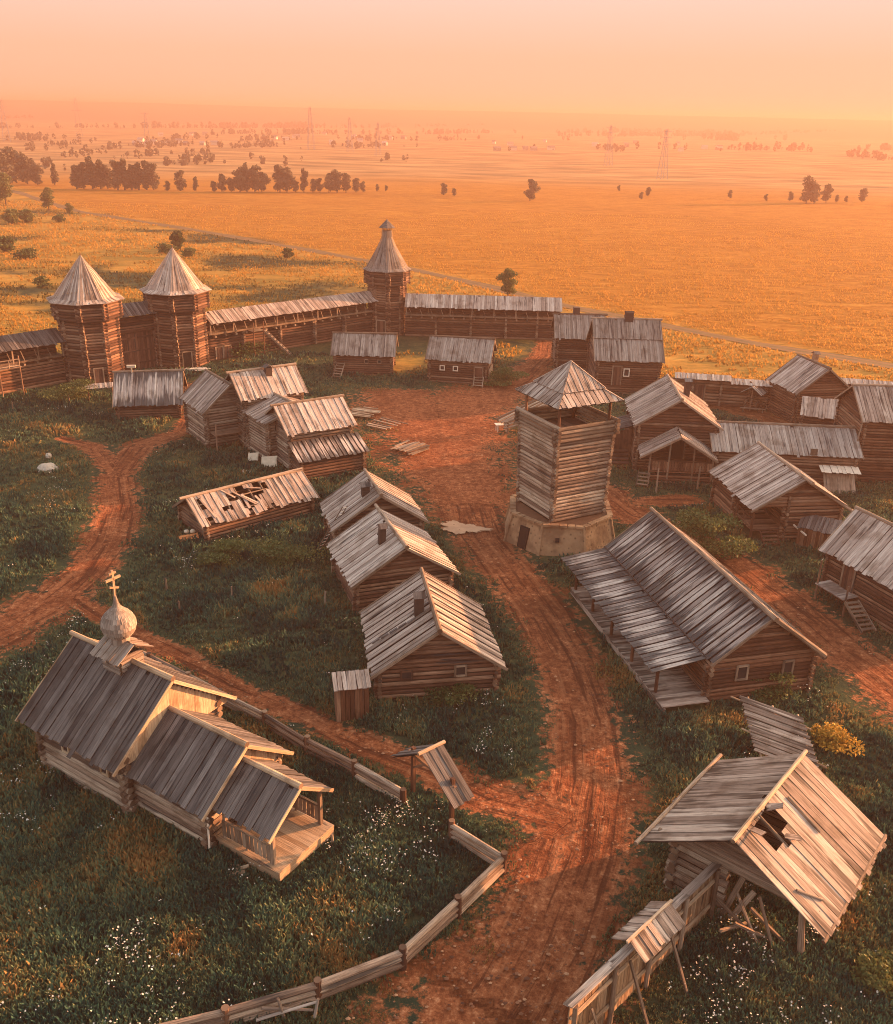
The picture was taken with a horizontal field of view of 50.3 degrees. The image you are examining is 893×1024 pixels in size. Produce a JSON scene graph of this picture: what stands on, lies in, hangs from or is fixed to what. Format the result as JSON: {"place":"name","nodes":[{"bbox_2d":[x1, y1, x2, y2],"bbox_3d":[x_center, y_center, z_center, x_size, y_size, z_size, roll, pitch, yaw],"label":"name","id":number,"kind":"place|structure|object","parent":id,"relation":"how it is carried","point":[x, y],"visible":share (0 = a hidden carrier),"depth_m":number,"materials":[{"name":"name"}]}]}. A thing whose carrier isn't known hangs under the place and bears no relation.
{"place":"outdoors","nodes":[
{"label":"outdoors","id":0,"kind":"place"},
{"bbox_2d":[0,340,892,1023],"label":"dirt road","id":1,"kind":"structure","parent":0,"point":[554,886],"depth_m":54.03,"materials":[{"name":"soil"}]},
{"bbox_2d":[351,407,380,417],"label":"timber pile","id":2,"kind":"object","parent":1,"relation":"on","point":[360,411],"visible":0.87,"depth_m":101.87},
{"bbox_2d":[366,417,407,429],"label":"timber pile","id":3,"kind":"object","parent":1,"relation":"on","point":[380,426],"visible":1,"depth_m":98.47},
{"bbox_2d":[390,440,429,454],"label":"timber pile","id":4,"kind":"object","parent":1,"relation":"on","point":[414,446],"visible":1,"depth_m":91.13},
{"bbox_2d":[0,425,887,1023],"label":"clods","id":5,"kind":"object","parent":1,"relation":"on","point":[516,889],"visible":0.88,"depth_m":40.53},
{"bbox_2d":[440,520,492,533],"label":"puddle","id":6,"kind":"object","parent":1,"relation":"on","point":[457,526],"visible":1,"depth_m":74.49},
{"bbox_2d":[483,366,529,386],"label":"bush","id":7,"kind":"object","parent":1,"relation":"on","point":[500,373],"visible":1,"depth_m":113.26,"materials":[{"name":"green plant"}]},
{"bbox_2d":[740,386,766,410],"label":"well","id":8,"kind":"object","parent":1,"relation":"on","point":[755,404],"visible":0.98,"depth_m":106.00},
{"bbox_2d":[0,121,892,360],"bbox_3d":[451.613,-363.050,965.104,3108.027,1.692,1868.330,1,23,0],"label":"field","id":9,"kind":"structure","parent":0,"point":[573,174],"depth_m":341.68,"materials":[{"name":"plant"}]},
{"bbox_2d":[0,152,13,183],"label":"tree","id":10,"kind":"object","parent":9,"relation":"on","point":[7,168],"visible":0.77,"depth_m":366.55,"materials":[{"name":"green plant"}]},
{"bbox_2d":[0,146,24,182],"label":"tree","id":11,"kind":"object","parent":9,"relation":"on","point":[10,156],"visible":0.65,"depth_m":383.11,"materials":[{"name":"green plant"}]},
{"bbox_2d":[14,153,33,183],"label":"tree","id":12,"kind":"object","parent":9,"relation":"on","point":[25,162],"visible":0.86,"depth_m":380.71,"materials":[{"name":"green plant"}]},
{"bbox_2d":[28,164,42,184],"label":"tree","id":13,"kind":"object","parent":9,"relation":"on","point":[35,176],"visible":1,"depth_m":377.50,"materials":[{"name":"green plant"}]},
{"bbox_2d":[69,164,80,188],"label":"tree","id":14,"kind":"object","parent":9,"relation":"on","point":[73,178],"visible":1,"depth_m":363.49,"materials":[{"name":"green plant"}]},
{"bbox_2d":[75,162,88,188],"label":"tree","id":15,"kind":"object","parent":9,"relation":"on","point":[80,170],"visible":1,"depth_m":363.70,"materials":[{"name":"green plant"}]},
{"bbox_2d":[83,156,98,188],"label":"tree","id":16,"kind":"object","parent":9,"relation":"on","point":[89,168],"visible":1,"depth_m":364.12,"materials":[{"name":"green plant"}]},
{"bbox_2d":[93,159,105,188],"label":"tree","id":17,"kind":"object","parent":9,"relation":"on","point":[99,170],"visible":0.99,"depth_m":365.52,"materials":[{"name":"green plant"}]},
{"bbox_2d":[108,159,124,189],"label":"tree","id":18,"kind":"object","parent":9,"relation":"on","point":[115,181],"visible":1,"depth_m":362.36,"materials":[{"name":"green plant"}]},
{"bbox_2d":[114,158,130,189],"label":"tree","id":19,"kind":"object","parent":9,"relation":"on","point":[123,172],"visible":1,"depth_m":363.20,"materials":[{"name":"green plant"}]},
{"bbox_2d":[126,164,136,189],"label":"tree","id":20,"kind":"object","parent":9,"relation":"on","point":[130,175],"visible":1,"depth_m":364.09,"materials":[{"name":"green plant"}]},
{"bbox_2d":[132,162,144,189],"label":"tree","id":21,"kind":"object","parent":9,"relation":"on","point":[137,169],"visible":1,"depth_m":364.91,"materials":[{"name":"green plant"}]},
{"bbox_2d":[140,159,152,189],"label":"tree","id":22,"kind":"object","parent":9,"relation":"on","point":[145,172],"visible":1,"depth_m":365.30,"materials":[{"name":"green plant"}]},
{"bbox_2d":[147,163,159,189],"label":"tree","id":23,"kind":"object","parent":9,"relation":"on","point":[154,181],"visible":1,"depth_m":366.56,"materials":[{"name":"green plant"}]},
{"bbox_2d":[174,170,186,190],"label":"tree","id":24,"kind":"object","parent":9,"relation":"on","point":[180,182],"visible":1,"depth_m":365.35,"materials":[{"name":"green plant"}]},
{"bbox_2d":[231,166,246,191],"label":"tree","id":25,"kind":"object","parent":9,"relation":"on","point":[238,179],"visible":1,"depth_m":365.66,"materials":[{"name":"green plant"}]},
{"bbox_2d":[247,164,262,191],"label":"tree","id":26,"kind":"object","parent":9,"relation":"on","point":[254,179],"visible":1,"depth_m":367.29,"materials":[{"name":"green plant"}]},
{"bbox_2d":[256,171,270,190],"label":"tree","id":27,"kind":"object","parent":9,"relation":"on","point":[265,179],"visible":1,"depth_m":368.63,"materials":[{"name":"green plant"}]},
{"bbox_2d":[272,164,287,191],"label":"tree","id":28,"kind":"object","parent":9,"relation":"on","point":[278,180],"visible":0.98,"depth_m":370.87,"materials":[{"name":"green plant"}]},
{"bbox_2d":[280,166,295,191],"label":"tree","id":29,"kind":"object","parent":9,"relation":"on","point":[289,177],"visible":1,"depth_m":371.06,"materials":[{"name":"green plant"}]},
{"bbox_2d":[330,169,341,192],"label":"tree","id":30,"kind":"object","parent":9,"relation":"on","point":[336,176],"visible":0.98,"depth_m":376.65,"materials":[{"name":"green plant"}]},
{"bbox_2d":[0,114,892,173],"bbox_3d":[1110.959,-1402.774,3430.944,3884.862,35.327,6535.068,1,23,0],"label":"woods","id":31,"kind":"object","parent":9,"relation":"on","point":[210,157],"visible":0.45,"depth_m":1036.03,"materials":[{"name":"green plant"}]},
{"bbox_2d":[523,179,540,200],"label":"tree","id":32,"kind":"object","parent":9,"relation":"on","point":[533,186],"visible":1,"depth_m":355.77,"materials":[{"name":"green plant"}]},
{"bbox_2d":[656,129,671,178],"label":"pylon","id":33,"kind":"object","parent":9,"relation":"on","point":[666,137],"visible":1,"depth_m":500.30,"materials":[{"name":"metal"}]},
{"bbox_2d":[799,175,818,203],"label":"tree","id":34,"kind":"object","parent":9,"relation":"on","point":[810,190],"visible":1,"depth_m":374.43,"materials":[{"name":"green plant"}]},
{"bbox_2d":[820,183,833,202],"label":"tree","id":35,"kind":"object","parent":9,"relation":"on","point":[827,191],"visible":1,"depth_m":382.09,"materials":[{"name":"green plant"}]},
{"bbox_2d":[0,190,892,1023],"bbox_3d":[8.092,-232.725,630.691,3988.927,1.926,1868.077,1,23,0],"label":"ground","id":36,"kind":"structure","parent":0,"point":[412,358],"depth_m":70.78,"materials":[{"name":"plant"}]},
{"bbox_2d":[0,172,13,204],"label":"tree","id":37,"kind":"object","parent":36,"relation":"on","point":[5,189],"visible":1,"depth_m":300.03,"materials":[{"name":"green plant"}]},
{"bbox_2d":[0,235,16,251],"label":"bush","id":38,"kind":"object","parent":36,"relation":"on","point":[6,243],"visible":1,"depth_m":206.12,"materials":[{"name":"green plant"}]},
{"bbox_2d":[0,208,20,223],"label":"bush","id":39,"kind":"object","parent":36,"relation":"on","point":[9,215],"visible":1,"depth_m":254.21,"materials":[{"name":"green plant"}]},
{"bbox_2d":[10,247,37,258],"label":"bush","id":40,"kind":"object","parent":36,"relation":"on","point":[25,253],"visible":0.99,"depth_m":197.47,"materials":[{"name":"green plant"}]},
{"bbox_2d":[18,209,37,221],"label":"bush","id":41,"kind":"object","parent":36,"relation":"on","point":[26,215],"visible":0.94,"depth_m":259.47,"materials":[{"name":"green plant"}]},
{"bbox_2d":[0,328,66,396],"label":"fort wall","id":42,"kind":"structure","parent":36,"relation":"on","point":[31,359],"depth_m":107.68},
{"bbox_2d":[32,275,52,286],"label":"bush","id":43,"kind":"object","parent":36,"relation":"on","point":[40,281],"visible":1,"depth_m":167.88,"materials":[{"name":"green plant"}]},
{"bbox_2d":[39,187,53,210],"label":"tree","id":44,"kind":"object","parent":36,"relation":"on","point":[47,197],"visible":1,"depth_m":286.48,"materials":[{"name":"green plant"}]},
{"bbox_2d":[37,462,58,472],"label":"boulder","id":45,"kind":"object","parent":36,"relation":"on","point":[50,466],"visible":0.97,"depth_m":83.90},
{"bbox_2d":[34,378,98,401],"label":"bush","id":46,"kind":"object","parent":36,"relation":"on","point":[71,388],"visible":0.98,"depth_m":103.19,"materials":[{"name":"green plant"}]},
{"bbox_2d":[46,254,124,383],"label":"fort tower","id":47,"kind":"structure","parent":36,"relation":"on","point":[87,320],"depth_m":108.71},
{"bbox_2d":[93,367,104,382],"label":"door","id":48,"kind":"structure","parent":47,"relation":"in","point":[98,373],"depth_m":110.39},
{"bbox_2d":[119,301,157,369],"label":"fort gate","id":49,"kind":"structure","parent":36,"relation":"on","point":[136,334],"depth_m":115.68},
{"bbox_2d":[112,365,187,419],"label":"plank barn","id":50,"kind":"structure","parent":36,"relation":"on","point":[156,393],"depth_m":99.08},
{"bbox_2d":[15,570,333,880],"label":"wooden church","id":51,"kind":"structure","parent":36,"relation":"on","point":[121,720],"depth_m":42.80,"materials":[{"name":"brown wood"}]},
{"bbox_2d":[139,246,211,368],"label":"fort tower","id":52,"kind":"structure","parent":36,"relation":"on","point":[180,336],"depth_m":115.92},
{"bbox_2d":[182,351,192,367],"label":"door","id":53,"kind":"structure","parent":52,"relation":"in","point":[187,358],"depth_m":117.51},
{"bbox_2d":[169,230,185,249],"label":"bush","id":54,"kind":"object","parent":36,"relation":"on","point":[177,238],"visible":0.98,"depth_m":214.50,"materials":[{"name":"green plant"}]},
{"bbox_2d":[178,369,241,450],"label":"log house","id":55,"kind":"structure","parent":36,"relation":"on","point":[210,415],"depth_m":90.89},
{"bbox_2d":[189,537,252,565],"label":"bush","id":56,"kind":"object","parent":36,"relation":"on","point":[217,554],"visible":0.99,"depth_m":67.68,"materials":[{"name":"green plant"}]},
{"bbox_2d":[172,467,319,540],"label":"derelict shed","id":57,"kind":"structure","parent":36,"relation":"on","point":[288,494],"depth_m":73.76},
{"bbox_2d":[229,341,276,356],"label":"bush","id":58,"kind":"object","parent":36,"relation":"on","point":[248,350],"visible":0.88,"depth_m":124.09,"materials":[{"name":"green plant"}]},
{"bbox_2d":[225,362,308,446],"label":"log house","id":59,"kind":"structure","parent":36,"relation":"on","point":[252,386],"depth_m":90.61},
{"bbox_2d":[261,455,276,466],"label":"pale board","id":60,"kind":"object","parent":36,"relation":"on","point":[269,460],"visible":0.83,"depth_m":86.25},
{"bbox_2d":[240,392,300,461],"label":"log house","id":61,"kind":"structure","parent":36,"relation":"on","point":[261,432],"depth_m":88.10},
{"bbox_2d":[143,650,406,804],"bbox_3d":[-10.660,10.652,50.483,22.202,1.234,0.579,17,28,33],"label":"log fence","id":62,"kind":"object","parent":36,"relation":"on","point":[367,776],"visible":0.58,"depth_m":47.45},
{"bbox_2d":[256,997,319,1021],"bbox_3d":[-5.630,17.661,33.712,2.261,1.319,0.217,-2,23,-7],"label":"broken hurdle","id":63,"kind":"object","parent":36,"relation":"on","point":[283,1010],"visible":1,"depth_m":33.68,"materials":[{"name":"grey wood"}]},
{"bbox_2d":[248,534,330,567],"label":"bush","id":64,"kind":"object","parent":36,"relation":"on","point":[277,549],"visible":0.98,"depth_m":68.10,"materials":[{"name":"green plant"}]},
{"bbox_2d":[206,291,378,360],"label":"fort wall","id":65,"kind":"structure","parent":36,"relation":"on","point":[284,325],"depth_m":128.18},
{"bbox_2d":[264,394,369,480],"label":"log house","id":66,"kind":"structure","parent":36,"relation":"on","point":[317,437],"depth_m":84.85,"materials":[{"name":"brown wood"}]},
{"bbox_2d":[159,818,507,1023],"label":"log fence","id":67,"kind":"object","parent":36,"relation":"on","point":[458,905],"visible":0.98,"depth_m":35.50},
{"bbox_2d":[331,669,370,721],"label":"outhouse","id":68,"kind":"structure","parent":36,"relation":"on","point":[349,694],"depth_m":50.43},
{"bbox_2d":[330,332,398,377],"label":"log cabin","id":69,"kind":"object","parent":36,"relation":"on","point":[370,353],"visible":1,"depth_m":116.84,"materials":[{"name":"brown wood"}]},
{"bbox_2d":[318,468,429,539],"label":"log hut","id":70,"kind":"object","parent":36,"relation":"on","point":[361,494],"visible":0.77,"depth_m":69.41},
{"bbox_2d":[363,219,410,335],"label":"fort tower","id":71,"kind":"structure","parent":36,"relation":"on","point":[387,280],"depth_m":135.40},
{"bbox_2d":[325,503,461,613],"bbox_3d":[-3.845,2.587,64.502,7.835,5.332,7.551,-7,24,-18],"label":"log hut","id":72,"kind":"object","parent":36,"relation":"on","point":[376,543],"visible":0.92,"depth_m":62.41,"materials":[{"name":"wood"}]},
{"bbox_2d":[391,740,473,818],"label":"roofed gate","id":73,"kind":"structure","parent":36,"relation":"on","point":[438,763],"depth_m":42.73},
{"bbox_2d":[358,567,507,699],"bbox_3d":[-0.965,6.624,54.987,7.732,5.387,7.712,-2,23,-9],"label":"log hut","id":74,"kind":"object","parent":36,"relation":"on","point":[422,629],"visible":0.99,"depth_m":52.84,"materials":[{"name":"brown wood"}]},
{"bbox_2d":[454,664,466,676],"bbox_3d":[0.782,8.777,52.491,0.720,0.720,0.090,-2,23,-9],"label":"window","id":75,"kind":"structure","parent":74,"relation":"in","point":[459,670],"depth_m":52.48,"materials":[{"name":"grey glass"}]},
{"bbox_2d":[0,394,885,1023],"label":"wildflowers","id":76,"kind":"object","parent":36,"relation":"on","point":[406,880],"visible":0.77,"depth_m":37.61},
{"bbox_2d":[0,199,892,383],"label":"dry grass","id":77,"kind":"structure","parent":36,"relation":"on","point":[432,291],"depth_m":195.39,"materials":[{"name":"plant"}]},
{"bbox_2d":[422,682,482,706],"bbox_3d":[0.213,10.009,52.710,3.361,1.081,3.174,-17,29,-36],"label":"bush","id":78,"kind":"object","parent":36,"relation":"on","point":[461,690],"visible":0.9,"depth_m":52.24,"materials":[{"name":"green plant"}]},
{"bbox_2d":[424,335,496,386],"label":"log cabin","id":79,"kind":"object","parent":36,"relation":"on","point":[461,359],"visible":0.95,"depth_m":114.26,"materials":[{"name":"brown wood"}]},
{"bbox_2d":[405,293,561,339],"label":"fort wall","id":80,"kind":"structure","parent":36,"relation":"on","point":[512,317],"depth_m":136.89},
{"bbox_2d":[495,267,517,295],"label":"tree","id":81,"kind":"object","parent":36,"relation":"on","point":[509,283],"visible":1,"depth_m":165.74,"materials":[{"name":"green plant"}]},
{"bbox_2d":[496,399,545,433],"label":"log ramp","id":82,"kind":"structure","parent":36,"relation":"on","point":[507,422],"depth_m":97.63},
{"bbox_2d":[503,360,623,555],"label":"lookout tower","id":83,"kind":"structure","parent":36,"relation":"on","point":[558,504],"depth_m":70.07,"materials":[{"name":"wood"}]},
{"bbox_2d":[551,307,607,372],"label":"log house","id":84,"kind":"structure","parent":36,"relation":"on","point":[569,341],"depth_m":121.24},
{"bbox_2d":[585,311,664,393],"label":"log house","id":85,"kind":"structure","parent":36,"relation":"on","point":[626,354],"depth_m":111.27,"materials":[{"name":"brown wood"}]},
{"bbox_2d":[611,365,622,384],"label":"door","id":86,"kind":"structure","parent":85,"relation":"in","point":[616,377],"depth_m":110.83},
{"bbox_2d":[563,862,721,1023],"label":"board fence","id":87,"kind":"object","parent":36,"relation":"on","point":[613,983],"visible":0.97,"depth_m":34.25,"materials":[{"name":"wood"}]},
{"bbox_2d":[611,374,723,487],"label":"log house","id":88,"kind":"structure","parent":36,"relation":"on","point":[666,425],"depth_m":85.96,"materials":[{"name":"wood"}]},
{"bbox_2d":[670,440,685,458],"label":"door","id":89,"kind":"structure","parent":88,"relation":"in","point":[677,448],"depth_m":86.46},
{"bbox_2d":[561,507,826,711],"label":"long hall","id":90,"kind":"structure","parent":36,"relation":"on","point":[739,632],"depth_m":55.16,"materials":[{"name":"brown wood"}]},
{"bbox_2d":[734,664,749,680],"bbox_3d":[16.372,8.908,52.634,0.770,0.970,0.090,-4,23,-13],"label":"window","id":91,"kind":"structure","parent":90,"relation":"in","point":[742,671],"depth_m":52.62,"materials":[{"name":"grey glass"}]},
{"bbox_2d":[781,659,794,674],"bbox_3d":[19.144,8.705,53.266,0.720,0.920,0.090,-4,23,-13],"label":"window","id":92,"kind":"structure","parent":90,"relation":"in","point":[788,665],"depth_m":53.24,"materials":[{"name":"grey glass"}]},
{"bbox_2d":[670,506,757,559],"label":"bush","id":93,"kind":"object","parent":36,"relation":"on","point":[700,527],"visible":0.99,"depth_m":69.87,"materials":[{"name":"green plant"}]},
{"bbox_2d":[664,372,772,408],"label":"yard wall","id":94,"kind":"structure","parent":36,"relation":"on","point":[710,389],"depth_m":107.13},
{"bbox_2d":[690,383,705,399],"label":"door","id":95,"kind":"structure","parent":94,"relation":"in","point":[700,390],"depth_m":107.50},
{"bbox_2d":[716,892,784,951],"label":"fallen poles","id":96,"kind":"object","parent":36,"relation":"on","point":[740,924],"visible":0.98,"depth_m":37.59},
{"bbox_2d":[634,749,886,954],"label":"ruined barn","id":97,"kind":"structure","parent":36,"relation":"on","point":[727,814],"depth_m":38.39,"materials":[{"name":"wood"}]},
{"bbox_2d":[751,672,796,704],"bbox_3d":[17.698,9.487,54.081,4.059,1.700,3.418,7,24,14],"label":"bush","id":98,"kind":"object","parent":36,"relation":"on","point":[768,693],"visible":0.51,"depth_m":53.12,"materials":[{"name":"green plant"}]},
{"bbox_2d":[731,695,826,770],"bbox_3d":[16.711,11.686,48.598,5.768,1.719,3.703,17,27,32],"label":"lean to roof","id":99,"kind":"object","parent":36,"relation":"on","point":[762,709],"visible":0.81,"depth_m":48.48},
{"bbox_2d":[708,441,852,546],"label":"log hut","id":100,"kind":"object","parent":36,"relation":"on","point":[760,487],"visible":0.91,"depth_m":73.89,"materials":[{"name":"wood"}]},
{"bbox_2d":[708,420,863,493],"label":"long house","id":101,"kind":"structure","parent":36,"relation":"on","point":[827,457],"depth_m":84.55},
{"bbox_2d":[765,351,849,423],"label":"log house","id":102,"kind":"structure","parent":36,"relation":"on","point":[795,379],"depth_m":102.06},
{"bbox_2d":[793,515,842,548],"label":"lean to shed","id":103,"kind":"object","parent":36,"relation":"on","point":[821,526],"visible":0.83,"depth_m":72.32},
{"bbox_2d":[799,396,838,424],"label":"lean to shed","id":104,"kind":"object","parent":36,"relation":"on","point":[821,409],"visible":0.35,"depth_m":96.19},
{"bbox_2d":[810,721,865,756],"bbox_3d":[20.313,11.906,49.319,2.440,1.046,2.892,-15,28,-33],"label":"bush","id":105,"kind":"object","parent":36,"relation":"on","point":[835,737],"visible":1,"depth_m":49.24,"materials":[{"name":"yellow plant"}]},
{"bbox_2d":[814,506,892,633],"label":"log hut","id":106,"kind":"object","parent":36,"relation":"on","point":[856,546],"visible":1,"depth_m":62.42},
{"bbox_2d":[839,562,856,592],"bbox_3d":[26.687,4.335,63.133,0.135,1.830,1.160,-8,24,-21],"label":"door","id":107,"kind":"structure","parent":106,"relation":"in","point":[848,574],"depth_m":63.11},
{"bbox_2d":[833,383,892,482],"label":"log house","id":108,"kind":"structure","parent":36,"relation":"on","point":[866,410],"depth_m":85.16,"materials":[{"name":"brown wood"}]},
{"bbox_2d":[841,378,892,385],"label":"yard wall","id":109,"kind":"structure","parent":36,"relation":"on","point":[853,380],"depth_m":106.30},
{"bbox_2d":[850,947,892,1001],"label":"bush","id":110,"kind":"object","parent":36,"relation":"on","point":[879,977],"visible":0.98,"depth_m":35.56,"materials":[{"name":"green plant"}]},
{"bbox_2d":[0,99,892,140],"bbox_3d":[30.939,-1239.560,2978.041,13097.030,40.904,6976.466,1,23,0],"label":"hills","id":111,"kind":"structure","parent":0,"point":[168,113],"depth_m":2273.40,"materials":[{"name":"orange"}]},
{"bbox_2d":[0,0,892,119],"label":"sky","id":112,"kind":"structure","parent":0,"point":[805,59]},
{"bbox_2d":[12,190,892,367],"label":"field track","id":113,"kind":"structure","parent":0,"point":[853,359],"depth_m":169.76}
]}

